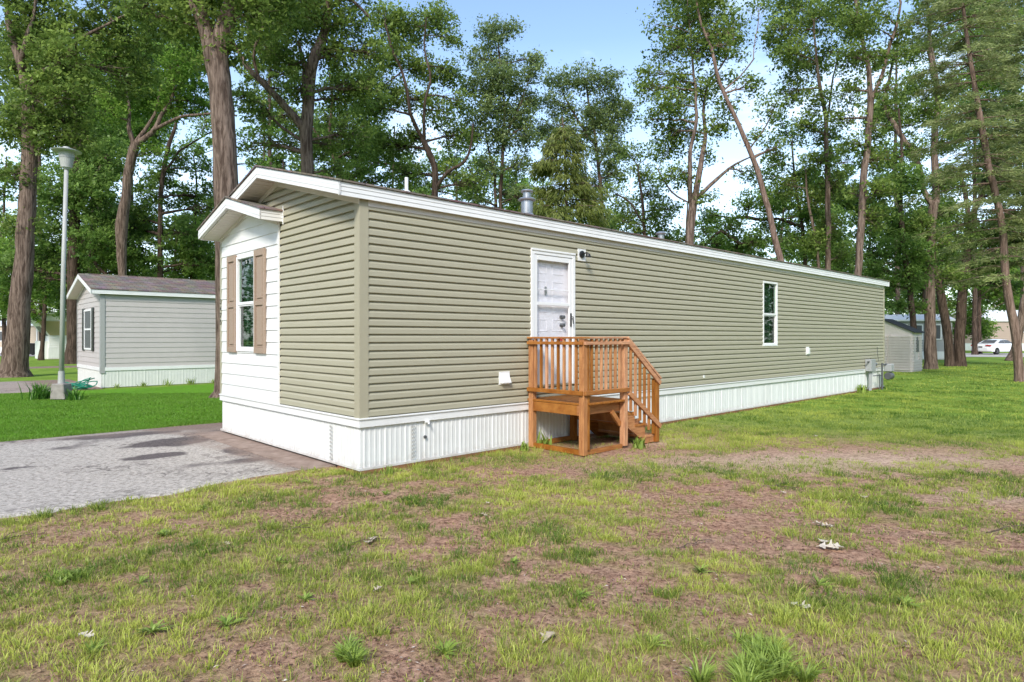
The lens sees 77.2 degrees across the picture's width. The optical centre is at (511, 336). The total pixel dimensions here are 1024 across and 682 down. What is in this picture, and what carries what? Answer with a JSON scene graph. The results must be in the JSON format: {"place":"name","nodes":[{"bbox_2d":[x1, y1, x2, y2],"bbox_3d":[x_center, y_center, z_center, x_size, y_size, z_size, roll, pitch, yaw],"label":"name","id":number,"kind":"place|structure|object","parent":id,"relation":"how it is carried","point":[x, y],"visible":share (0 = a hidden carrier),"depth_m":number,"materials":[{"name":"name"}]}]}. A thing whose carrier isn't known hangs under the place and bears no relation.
{"place":"outdoors","nodes":[
{"label":"outdoors","id":0,"kind":"place"},
{"bbox_2d":[0,379,102,393],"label":"neighbor driveway","id":1,"kind":"structure","parent":0,"point":[10,387],"depth_m":21.95,"materials":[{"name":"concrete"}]},
{"bbox_2d":[65,377,97,388],"bbox_3d":[-13.763,1.465,20.372,1.072,0.372,0.612,0,0,0],"label":"garden hose","id":2,"kind":"object","parent":1,"relation":"on","point":[81,385],"visible":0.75,"depth_m":20.30,"materials":[{"name":"green rubber"}]},
{"bbox_2d":[29,366,76,368],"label":"driveway","id":3,"kind":"structure","parent":0,"point":[52,367],"depth_m":35.06,"materials":[{"name":"grey asphalt"}]},
{"bbox_2d":[0,392,221,441],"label":"lawn grass","id":4,"kind":"structure","parent":0,"point":[130,401],"depth_m":13.94,"materials":[{"name":"green plant"}]},
{"bbox_2d":[0,423,337,517],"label":"driveway","id":5,"kind":"structure","parent":0,"point":[63,472],"depth_m":8.24,"materials":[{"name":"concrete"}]},
{"bbox_2d":[0,351,1023,681],"bbox_3d":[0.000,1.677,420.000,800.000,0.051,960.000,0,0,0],"label":"ground","id":6,"kind":"structure","parent":0,"point":[612,569],"depth_m":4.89,"materials":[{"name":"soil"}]},
{"bbox_2d":[0,321,38,352],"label":"cream house","id":7,"kind":"structure","parent":6,"relation":"on","point":[33,335],"depth_m":65.98,"materials":[{"name":"white"}]},
{"bbox_2d":[0,155,48,354],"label":"woodland tree","id":8,"kind":"object","parent":6,"relation":"on","point":[4,318],"visible":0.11,"depth_m":59.90,"materials":[{"name":"green plant"}]},
{"bbox_2d":[0,236,66,359],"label":"maple tree","id":9,"kind":"object","parent":6,"relation":"on","point":[4,300],"visible":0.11,"depth_m":45.99,"materials":[{"name":"green plant"}]},
{"bbox_2d":[18,380,55,399],"bbox_3d":[-12.585,1.398,17.184,0.998,0.533,0.896,0,0,37],"label":"daylily clump","id":10,"kind":"object","parent":6,"relation":"on","point":[41,391],"visible":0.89,"depth_m":17.04,"materials":[{"name":"green plant"}]},
{"bbox_2d":[0,24,78,340],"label":"woodland tree","id":11,"kind":"object","parent":6,"relation":"on","point":[12,102],"visible":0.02,"depth_m":49.86,"materials":[{"name":"green plant"}]},
{"bbox_2d":[31,312,66,358],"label":"white trailer","id":12,"kind":"object","parent":6,"relation":"on","point":[52,336],"visible":0.27,"depth_m":48.20,"materials":[{"name":"paint"}]},
{"bbox_2d":[41,566,87,586],"bbox_3d":[-3.076,1.638,4.419,0.332,0.092,0.273,0,0,28],"label":"weed plant","id":13,"kind":"object","parent":6,"relation":"on","point":[57,575],"visible":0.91,"depth_m":4.42,"materials":[{"name":"green plant"}]},
{"bbox_2d":[50,146,81,399],"bbox_3d":[-11.912,-1.715,17.150,0.700,6.760,0.700,0,0,0],"label":"street lamp","id":14,"kind":"object","parent":6,"relation":"on","point":[66,154],"visible":1,"depth_m":17.10,"materials":[{"name":"grey metal"}]},
{"bbox_2d":[64,387,85,399],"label":"daylily clump","id":15,"kind":"object","parent":6,"relation":"on","point":[74,395],"visible":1,"depth_m":16.99,"materials":[{"name":"green plant"}]},
{"bbox_2d":[0,92,154,363],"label":"shade tree","id":16,"kind":"object","parent":6,"relation":"on","point":[83,186],"visible":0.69,"depth_m":39.62,"materials":[{"name":"green plant"}]},
{"bbox_2d":[70,637,109,658],"bbox_3d":[-2.227,1.639,3.384,0.151,0.062,0.232,0,0,8],"label":"weed plant","id":17,"kind":"object","parent":6,"relation":"on","point":[92,645],"visible":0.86,"depth_m":3.40,"materials":[{"name":"green plant"}]},
{"bbox_2d":[41,52,150,270],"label":"woodland tree","id":18,"kind":"object","parent":6,"relation":"on","point":[134,126],"visible":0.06,"depth_m":52.42,"materials":[{"name":"green plant"}]},
{"bbox_2d":[0,0,194,377],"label":"oak tree","id":19,"kind":"object","parent":6,"relation":"on","point":[28,40],"visible":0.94,"depth_m":26.77,"materials":[{"name":"green plant"}]},
{"bbox_2d":[79,192,156,272],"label":"woodland tree","id":20,"kind":"object","parent":6,"relation":"on","point":[116,205],"visible":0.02,"depth_m":58.64,"materials":[{"name":"green plant"}]},
{"bbox_2d":[125,573,149,585],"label":"weed plant","id":21,"kind":"object","parent":6,"relation":"on","point":[141,577],"visible":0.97,"depth_m":4.35,"materials":[{"name":"green plant"}]},
{"bbox_2d":[80,26,197,269],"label":"woodland tree","id":22,"kind":"object","parent":6,"relation":"on","point":[165,132],"visible":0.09,"depth_m":56.44,"materials":[{"name":"green plant"}]},
{"bbox_2d":[67,273,215,387],"bbox_3d":[-9.719,-0.277,27.225,14.624,3.883,4.240,0,0,-43],"label":"mobile home","id":23,"kind":"object","parent":6,"relation":"on","point":[134,330],"visible":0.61,"depth_m":22.21,"materials":[{"name":"grey plastic"}]},
{"bbox_2d":[84,309,90,349],"bbox_3d":[-14.805,-0.255,22.402,0.045,1.400,1.200,0,0,-43],"label":"window","id":24,"kind":"structure","parent":23,"relation":"in","point":[87,313],"depth_m":22.44,"materials":[{"name":"white plastic"}]},
{"bbox_2d":[91,122,214,279],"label":"shade tree","id":25,"kind":"object","parent":6,"relation":"on","point":[161,232],"visible":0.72,"depth_m":42.09,"materials":[{"name":"green plant"}]},
{"bbox_2d":[136,619,177,634],"bbox_3d":[-2.030,1.633,3.612,0.232,0.058,0.179,0,0,0],"label":"weed plant","id":26,"kind":"object","parent":6,"relation":"on","point":[153,628],"visible":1,"depth_m":3.60,"materials":[{"name":"green plant"}]},
{"bbox_2d":[78,20,236,275],"bbox_3d":[-20.200,-8.329,36.735,9.317,20.098,6.163,0,0,0],"label":"maple tree","id":27,"kind":"object","parent":6,"relation":"on","point":[174,100],"visible":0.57,"depth_m":35.94,"materials":[{"name":"green plant"}]},
{"bbox_2d":[136,205,214,280],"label":"woodland tree","id":28,"kind":"object","parent":6,"relation":"on","point":[155,272],"visible":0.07,"depth_m":59.90,"materials":[{"name":"green plant"}]},
{"bbox_2d":[101,0,330,397],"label":"oak tree","id":29,"kind":"object","parent":6,"relation":"on","point":[217,39],"visible":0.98,"depth_m":17.77,"materials":[{"name":"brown plant"}]},
{"bbox_2d":[163,120,283,279],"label":"maple tree","id":30,"kind":"object","parent":6,"relation":"on","point":[202,148],"visible":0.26,"depth_m":44.12,"materials":[{"name":"green plant"}]},
{"bbox_2d":[213,612,247,629],"bbox_3d":[-1.648,1.631,3.690,0.157,0.060,0.183,0,0,20],"label":"weed plant","id":31,"kind":"object","parent":6,"relation":"on","point":[225,621],"visible":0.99,"depth_m":3.70,"materials":[{"name":"green plant"}]},
{"bbox_2d":[195,431,335,469],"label":"footing path","id":32,"kind":"structure","parent":6,"relation":"on","point":[282,456],"depth_m":9.29,"materials":[{"name":"concrete"}]},
{"bbox_2d":[229,21,313,166],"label":"woodland tree","id":33,"kind":"object","parent":6,"relation":"on","point":[248,77],"visible":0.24,"depth_m":48.41,"materials":[{"name":"green plant"}]},
{"bbox_2d":[243,88,300,169],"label":"woodland tree","id":34,"kind":"object","parent":6,"relation":"on","point":[292,131],"visible":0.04,"depth_m":60.68,"materials":[{"name":"green plant"}]},
{"bbox_2d":[246,141,327,175],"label":"woodland tree","id":35,"kind":"object","parent":6,"relation":"on","point":[280,163],"visible":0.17,"depth_m":50.18,"materials":[{"name":"green plant"}]},
{"bbox_2d":[207,0,399,179],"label":"oak tree","id":36,"kind":"object","parent":6,"relation":"on","point":[333,52],"visible":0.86,"depth_m":22.94,"materials":[{"name":"green plant"}]},
{"bbox_2d":[295,591,317,600],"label":"weed plant","id":37,"kind":"object","parent":6,"relation":"on","point":[307,595],"visible":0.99,"depth_m":4.06,"materials":[{"name":"green plant"}]},
{"bbox_2d":[289,74,388,181],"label":"woodland tree","id":38,"kind":"object","parent":6,"relation":"on","point":[315,153],"visible":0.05,"depth_m":54.93,"materials":[{"name":"green plant"}]},
{"bbox_2d":[331,631,363,647],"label":"weed plant","id":39,"kind":"object","parent":6,"relation":"on","point":[350,636],"visible":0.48,"depth_m":3.48,"materials":[{"name":"green plant"}]},
{"bbox_2d":[327,632,373,667],"bbox_3d":[-0.833,1.622,3.274,0.239,0.103,0.318,0,0,-32],"label":"weed plant","id":40,"kind":"object","parent":6,"relation":"on","point":[350,655],"visible":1,"depth_m":3.28,"materials":[{"name":"green plant"}]},
{"bbox_2d":[313,68,398,187],"bbox_3d":[-7.568,-5.670,30.257,5.115,14.797,2.502,0,0,12],"label":"slender tree","id":41,"kind":"object","parent":6,"relation":"on","point":[359,172],"visible":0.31,"depth_m":30.01,"materials":[{"name":"green plant"}]},
{"bbox_2d":[380,465,393,475],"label":"skirt weed","id":42,"kind":"object","parent":6,"relation":"on","point":[390,470],"visible":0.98,"depth_m":7.75,"materials":[{"name":"green plant"}]},
{"bbox_2d":[351,122,431,192],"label":"woodland tree","id":43,"kind":"object","parent":6,"relation":"on","point":[424,166],"visible":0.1,"depth_m":58.76,"materials":[{"name":"green plant"}]},
{"bbox_2d":[347,0,497,203],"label":"oak tree","id":44,"kind":"object","parent":6,"relation":"on","point":[393,25],"visible":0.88,"depth_m":28.12,"materials":[{"name":"green plant"}]},
{"bbox_2d":[412,185,438,194],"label":"woodland tree","id":45,"kind":"object","parent":6,"relation":"on","point":[427,192],"visible":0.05,"depth_m":50.06,"materials":[{"name":"green plant"}]},
{"bbox_2d":[432,638,461,659],"bbox_3d":[-0.363,1.641,3.380,0.182,0.064,0.172,0,0,7],"label":"weed plant","id":46,"kind":"object","parent":6,"relation":"on","point":[449,644],"visible":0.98,"depth_m":3.40,"materials":[{"name":"green plant"}]},
{"bbox_2d":[417,145,499,202],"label":"woodland tree","id":47,"kind":"object","parent":6,"relation":"on","point":[455,192],"visible":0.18,"depth_m":59.84,"materials":[{"name":"green plant"}]},
{"bbox_2d":[0,246,998,319],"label":"wood","id":48,"kind":"object","parent":6,"relation":"on","point":[886,313],"depth_m":120.19,"materials":[{"name":"green plant"}]},
{"bbox_2d":[451,12,553,209],"bbox_3d":[-0.604,-6.982,31.203,5.208,17.403,3.484,0,0,-25],"label":"hickory tree","id":49,"kind":"object","parent":6,"relation":"on","point":[493,87],"visible":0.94,"depth_m":30.89,"materials":[{"name":"green plant"}]},
{"bbox_2d":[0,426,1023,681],"bbox_3d":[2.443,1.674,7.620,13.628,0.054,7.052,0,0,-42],"label":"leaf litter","id":50,"kind":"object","parent":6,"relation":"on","point":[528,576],"visible":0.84,"depth_m":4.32,"materials":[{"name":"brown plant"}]},
{"bbox_2d":[491,170,552,211],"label":"woodland tree","id":51,"kind":"object","parent":6,"relation":"on","point":[507,207],"visible":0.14,"depth_m":61.91,"materials":[{"name":"green plant"}]},
{"bbox_2d":[519,440,528,450],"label":"skirt weed","id":52,"kind":"object","parent":6,"relation":"on","point":[524,447],"visible":0.99,"depth_m":9.39,"materials":[{"name":"green plant"}]},
{"bbox_2d":[197,165,889,473],"bbox_3d":[3.598,-0.424,16.140,20.105,4.299,5.049,0,0,-43],"label":"mobile home","id":53,"kind":"object","parent":6,"relation":"on","point":[366,327],"visible":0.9,"depth_m":9.62,"materials":[{"name":"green plastic"}]},
{"bbox_2d":[236,253,253,351],"bbox_3d":[-4.264,-0.542,10.385,0.119,1.555,0.770,0,0,-43],"label":"window","id":54,"kind":"structure","parent":53,"relation":"in","point":[239,304],"depth_m":10.58,"materials":[{"name":"white plastic"}]},
{"bbox_2d":[537,260,567,348],"bbox_3d":[0.619,-0.270,10.207,0.917,2.070,0.120,0,0,-43],"label":"inner door","id":55,"kind":"structure","parent":53,"relation":"in","point":[552,321],"depth_m":10.26,"materials":[{"name":"white metal"}]},
{"bbox_2d":[534,254,573,384],"bbox_3d":[0.674,-0.265,10.149,0.881,2.020,0.099,0,0,-43],"label":"storm door","id":56,"kind":"structure","parent":53,"relation":"in","point":[536,257],"depth_m":10.16,"materials":[{"name":"white metal"}]},
{"bbox_2d":[762,281,777,345],"bbox_3d":[6.173,-0.553,15.450,0.770,1.545,0.119,0,0,-43],"label":"window","id":57,"kind":"structure","parent":53,"relation":"in","point":[775,314],"depth_m":15.64,"materials":[{"name":"white plastic"}]},
{"bbox_2d":[865,359,876,390],"bbox_3d":[11.171,1.180,19.974,0.750,0.970,0.184,0,0,-43],"label":"electric meter","id":58,"kind":"object","parent":53,"relation":"attached to","point":[870,365],"visible":1,"depth_m":19.89,"materials":[{"name":"grey paint"}]},
{"bbox_2d":[537,429,551,444],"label":"skirt weed","id":59,"kind":"object","parent":6,"relation":"on","point":[544,440],"visible":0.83,"depth_m":9.66,"materials":[{"name":"green plant"}]},
{"bbox_2d":[540,631,555,642],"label":"dead leaf","id":60,"kind":"object","parent":6,"relation":"on","point":[547,634],"visible":1,"depth_m":3.53,"materials":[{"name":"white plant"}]},
{"bbox_2d":[518,117,617,228],"bbox_3d":[2.056,-3.763,26.844,4.763,10.966,3.835,0,0,16],"label":"hemlock tree","id":61,"kind":"object","parent":6,"relation":"on","point":[555,146],"visible":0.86,"depth_m":26.53,"materials":[{"name":"green plant"}]},
{"bbox_2d":[568,588,593,597],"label":"weed plant","id":62,"kind":"object","parent":6,"relation":"on","point":[580,593],"visible":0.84,"depth_m":4.11,"materials":[{"name":"green plant"}]},
{"bbox_2d":[530,57,640,228],"bbox_3d":[3.574,-6.540,34.584,6.530,16.525,4.188,0,0,0],"label":"hickory tree","id":63,"kind":"object","parent":6,"relation":"on","point":[598,118],"visible":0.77,"depth_m":33.73,"materials":[{"name":"green plant"}]},
{"bbox_2d":[527,336,661,455],"bbox_3d":[1.302,0.841,9.969,1.936,1.695,1.153,0,0,-43],"label":"wooden stoop","id":64,"kind":"object","parent":6,"relation":"on","point":[599,416],"visible":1,"depth_m":9.54,"materials":[{"name":"brown wood"}]},
{"bbox_2d":[630,435,649,448],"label":"skirt weed","id":65,"kind":"object","parent":6,"relation":"on","point":[639,443],"visible":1,"depth_m":9.60,"materials":[{"name":"green plant"}]},
{"bbox_2d":[596,139,687,241],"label":"hickory tree","id":66,"kind":"object","parent":6,"relation":"on","point":[631,221],"visible":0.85,"depth_m":30.14,"materials":[{"name":"green plant"}]},
{"bbox_2d":[637,633,671,646],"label":"weed plant","id":67,"kind":"object","parent":6,"relation":"on","point":[656,637],"visible":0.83,"depth_m":3.47,"materials":[{"name":"green plant"}]},
{"bbox_2d":[647,205,726,246],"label":"woodland tree","id":68,"kind":"object","parent":6,"relation":"on","point":[701,242],"visible":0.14,"depth_m":52.45,"materials":[{"name":"green plant"}]},
{"bbox_2d":[627,0,763,243],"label":"oak tree","id":69,"kind":"object","parent":6,"relation":"on","point":[680,43],"visible":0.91,"depth_m":25.05,"materials":[{"name":"green plant"}]},
{"bbox_2d":[687,563,717,573],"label":"weed plant","id":70,"kind":"object","parent":6,"relation":"on","point":[700,570],"visible":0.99,"depth_m":4.58,"materials":[{"name":"green plant"}]},
{"bbox_2d":[665,0,807,260],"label":"oak tree","id":71,"kind":"object","parent":6,"relation":"on","point":[721,37],"visible":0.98,"depth_m":23.98,"materials":[{"name":"green plant"}]},
{"bbox_2d":[669,628,832,681],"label":"weed plant","id":72,"kind":"object","parent":6,"relation":"on","point":[752,668],"visible":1,"depth_m":3.14,"materials":[{"name":"green plant"}]},
{"bbox_2d":[726,628,786,658],"bbox_3d":[1.266,1.643,3.417,0.334,0.091,0.424,0,0,38],"label":"weed plant","id":73,"kind":"object","parent":6,"relation":"on","point":[743,638],"visible":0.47,"depth_m":3.48,"materials":[{"name":"green plant"}]},
{"bbox_2d":[694,108,824,264],"bbox_3d":[11.617,-4.559,30.153,6.378,12.561,2.903,0,0,0],"label":"oak tree","id":74,"kind":"object","parent":6,"relation":"on","point":[732,222],"visible":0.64,"depth_m":30.03,"materials":[{"name":"green plant"}]},
{"bbox_2d":[742,188,821,260],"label":"woodland tree","id":75,"kind":"object","parent":6,"relation":"on","point":[786,226],"visible":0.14,"depth_m":62.28,"materials":[{"name":"green plant"}]},
{"bbox_2d":[754,0,865,272],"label":"oak tree","id":76,"kind":"object","parent":6,"relation":"on","point":[790,49],"visible":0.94,"depth_m":28.16,"materials":[{"name":"green plant"}]},
{"bbox_2d":[803,573,833,585],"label":"weed plant","id":77,"kind":"object","parent":6,"relation":"on","point":[821,581],"visible":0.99,"depth_m":4.34,"materials":[{"name":"green plant"}]},
{"bbox_2d":[785,204,863,273],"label":"woodland tree","id":78,"kind":"object","parent":6,"relation":"on","point":[822,258],"visible":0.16,"depth_m":51.42,"materials":[{"name":"green plant"}]},
{"bbox_2d":[784,133,868,268],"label":"woodland tree","id":79,"kind":"object","parent":6,"relation":"on","point":[820,183],"visible":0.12,"depth_m":60.10,"materials":[{"name":"green plant"}]},
{"bbox_2d":[816,539,839,548],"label":"dead leaf","id":80,"kind":"object","parent":6,"relation":"on","point":[824,546],"visible":1,"depth_m":5.06,"materials":[{"name":"white plant"}]},
{"bbox_2d":[855,384,869,392],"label":"skirt weed","id":81,"kind":"object","parent":6,"relation":"on","point":[861,388],"visible":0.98,"depth_m":19.33,"materials":[{"name":"green plant"}]},
{"bbox_2d":[806,0,920,276],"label":"oak tree","id":82,"kind":"object","parent":6,"relation":"on","point":[856,23],"visible":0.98,"depth_m":24.95,"materials":[{"name":"green plant"}]},
{"bbox_2d":[834,168,893,298],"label":"woodland tree","id":83,"kind":"object","parent":6,"relation":"on","point":[848,206],"visible":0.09,"depth_m":62.64,"materials":[{"name":"green plant"}]},
{"bbox_2d":[873,347,894,389],"bbox_3d":[11.777,0.989,20.276,1.137,1.351,0.268,0,0,-36],"label":"gas meter","id":84,"kind":"object","parent":6,"relation":"on","point":[889,370],"visible":1,"depth_m":20.32,"materials":[{"name":"grey metal"}]},
{"bbox_2d":[862,227,917,314],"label":"shade tree","id":85,"kind":"object","parent":6,"relation":"on","point":[897,293],"visible":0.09,"depth_m":52.56,"materials":[{"name":"green plant"}]},
{"bbox_2d":[853,46,928,269],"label":"woodland tree","id":86,"kind":"object","parent":6,"relation":"on","point":[904,125],"visible":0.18,"depth_m":55.15,"materials":[{"name":"green plant"}]},
{"bbox_2d":[845,108,947,328],"bbox_3d":[19.807,-5.015,33.271,5.026,13.464,4.289,0,0,0],"label":"shade tree","id":87,"kind":"object","parent":6,"relation":"on","point":[902,256],"visible":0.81,"depth_m":32.73,"materials":[{"name":"green plant"}]},
{"bbox_2d":[885,319,924,371],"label":"garden shed","id":88,"kind":"structure","parent":6,"relation":"on","point":[903,347],"depth_m":30.74,"materials":[{"name":"plastic"}]},
{"bbox_2d":[892,594,924,606],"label":"weed plant","id":89,"kind":"object","parent":6,"relation":"on","point":[910,599],"visible":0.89,"depth_m":3.99,"materials":[{"name":"green plant"}]},
{"bbox_2d":[885,314,955,359],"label":"mobile home","id":90,"kind":"object","parent":6,"relation":"on","point":[920,321],"visible":0.12,"depth_m":47.42,"materials":[{"name":"grey"}]},
{"bbox_2d":[936,324,941,339],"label":"window","id":91,"kind":"structure","parent":90,"relation":"in","point":[938,326],"depth_m":47.16,"materials":[{"name":"white"}]},
{"bbox_2d":[865,0,981,369],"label":"oak tree","id":92,"kind":"object","parent":6,"relation":"on","point":[930,355],"visible":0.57,"depth_m":33.37,"materials":[{"name":"green plant"}]},
{"bbox_2d":[899,194,960,314],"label":"woodland tree","id":93,"kind":"object","parent":6,"relation":"on","point":[920,294],"visible":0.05,"depth_m":62.01,"materials":[{"name":"green plant"}]},
{"bbox_2d":[917,193,984,366],"bbox_3d":[24.732,-3.243,36.733,4.128,10.021,3.102,0,0,-17],"label":"shade tree","id":94,"kind":"object","parent":6,"relation":"on","point":[943,302],"visible":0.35,"depth_m":36.32,"materials":[{"name":"green plant"}]},
{"bbox_2d":[896,0,1023,381],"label":"pine tree","id":95,"kind":"object","parent":6,"relation":"on","point":[979,122],"visible":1,"depth_m":23.92,"materials":[{"name":"green plant"}]},
{"bbox_2d":[916,31,1007,354],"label":"woodland tree","id":96,"kind":"object","parent":6,"relation":"on","point":[974,320],"visible":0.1,"depth_m":59.86,"materials":[{"name":"green plant"}]},
{"bbox_2d":[913,80,1023,366],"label":"shade tree","id":97,"kind":"object","parent":6,"relation":"on","point":[959,334],"visible":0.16,"depth_m":36.32,"materials":[{"name":"green plant"}]},
{"bbox_2d":[952,307,1007,351],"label":"maple tree","id":98,"kind":"object","parent":6,"relation":"on","point":[985,327],"visible":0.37,"depth_m":69.69,"materials":[{"name":"green plant"}]},
{"bbox_2d":[944,223,1020,353],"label":"woodland tree","id":99,"kind":"object","parent":6,"relation":"on","point":[990,293],"visible":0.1,"depth_m":63.84,"materials":[{"name":"green plant"}]},
{"bbox_2d":[945,0,1023,360],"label":"pine tree","id":100,"kind":"object","parent":6,"relation":"on","point":[1009,356],"visible":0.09,"depth_m":45.57,"materials":[{"name":"green plant"}]},
{"bbox_2d":[969,0,1023,279],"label":"pine tree","id":101,"kind":"object","parent":6,"relation":"on","point":[1014,60],"visible":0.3,"depth_m":34.21,"materials":[{"name":"green plant"}]},
{"bbox_2d":[989,255,1020,309],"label":"woodland tree","id":102,"kind":"object","parent":6,"relation":"on","point":[1017,307],"visible":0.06,"depth_m":99.88,"materials":[{"name":"green plant"}]},
{"bbox_2d":[0,0,1023,313],"label":"sky","id":103,"kind":"structure","parent":0,"point":[609,31],"materials":[{"name":"blue"}]},
{"bbox_2d":[320,362,1023,472],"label":"yard grass","id":104,"kind":"structure","parent":0,"point":[711,433],"depth_m":11.55,"materials":[{"name":"green plant"}]},
{"bbox_2d":[950,310,1023,350],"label":"tan house","id":105,"kind":"structure","parent":0,"point":[1001,317],"depth_m":75.58,"materials":[{"name":"beige"}]},
{"bbox_2d":[965,353,1023,356],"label":"road","id":106,"kind":"structure","parent":0,"point":[989,355],"depth_m":57.23,"materials":[{"name":"grey asphalt"}]},
{"bbox_2d":[971,339,1011,354],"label":"parked car","id":107,"kind":"object","parent":106,"relation":"on","point":[995,346],"visible":0.62,"depth_m":60.38,"materials":[{"name":"white paint"}]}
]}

